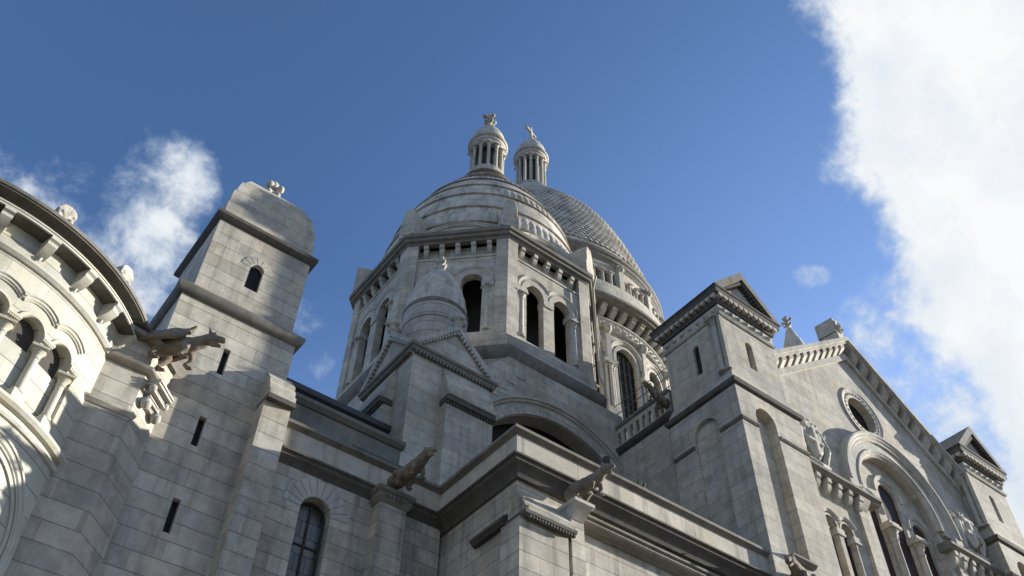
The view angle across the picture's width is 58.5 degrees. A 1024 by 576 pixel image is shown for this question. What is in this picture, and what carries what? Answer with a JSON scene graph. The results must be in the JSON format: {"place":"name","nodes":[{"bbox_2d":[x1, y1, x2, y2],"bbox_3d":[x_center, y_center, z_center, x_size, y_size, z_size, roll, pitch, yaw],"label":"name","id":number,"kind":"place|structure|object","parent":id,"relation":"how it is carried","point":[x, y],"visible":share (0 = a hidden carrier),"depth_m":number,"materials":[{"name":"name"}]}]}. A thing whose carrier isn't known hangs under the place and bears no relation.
{"place":"outdoors","nodes":[
{"label":"outdoors","id":0,"kind":"place"},
{"bbox_2d":[0,113,1023,575],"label":"basilica","id":1,"kind":"structure","parent":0,"point":[510,345],"depth_m":26.51,"materials":[{"name":"stone"}]},
{"bbox_2d":[136,325,227,371],"bbox_3d":[-7.669,1.377,20.945,2.237,1.036,0.940,-2,-48,3],"label":"gargoyle","id":2,"kind":"object","parent":1,"relation":"attached to","point":[167,346],"visible":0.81,"depth_m":20.83,"materials":[{"name":"stone"}]},
{"bbox_2d":[386,446,436,490],"bbox_3d":[-2.538,4.534,22.848,0.616,0.842,1.683,30,-54,-24],"label":"gargoyle","id":3,"kind":"object","parent":1,"relation":"attached to","point":[404,476],"visible":0.95,"depth_m":22.73,"materials":[{"name":"stone"}]},
{"bbox_2d":[563,462,614,502],"bbox_3d":[1.849,4.716,21.898,0.564,0.725,1.635,30,-54,-24],"label":"gargoyle","id":4,"kind":"object","parent":1,"relation":"attached to","point":[584,488],"visible":0.92,"depth_m":21.80,"materials":[{"name":"stone"}]},
{"bbox_2d":[613,367,669,434],"bbox_3d":[6.023,4.945,38.419,0.048,3.127,4.924,30,-54,-24],"label":"safety railing","id":5,"kind":"object","parent":1,"relation":"attached to","point":[643,394],"visible":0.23,"depth_m":39.53,"materials":[{"name":"grey metal"}]},
{"bbox_2d":[636,481,651,488],"bbox_3d":[3.501,5.357,24.618,0.591,0.473,0.760,-9,-49,10],"label":"weed","id":6,"kind":"object","parent":1,"relation":"on","point":[643,484],"visible":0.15,"depth_m":24.50,"materials":[{"name":"green plant"}]},
{"bbox_2d":[642,382,672,409],"bbox_3d":[5.347,3.991,33.504,1.434,0.858,0.509,30,-54,-24],"label":"gargoyle","id":7,"kind":"object","parent":1,"relation":"attached to","point":[662,401],"visible":0.98,"depth_m":33.39,"materials":[{"name":"stone"}]},
{"bbox_2d":[784,552,816,575],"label":"gargoyle","id":8,"kind":"object","parent":1,"relation":"attached to","point":[795,567],"visible":1,"depth_m":25.17,"materials":[{"name":"stone"}]},
{"bbox_2d":[973,543,983,553],"bbox_3d":[18.274,10.346,35.923,0.292,0.372,0.809,30,-54,-24],"label":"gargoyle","id":9,"kind":"object","parent":1,"relation":"attached to","point":[978,548],"visible":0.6,"depth_m":35.80,"materials":[{"name":"stone"}]},
{"bbox_2d":[0,0,1023,536],"label":"sky","id":10,"kind":"structure","parent":0,"point":[859,164],"materials":[{"name":"blue"}]}
]}

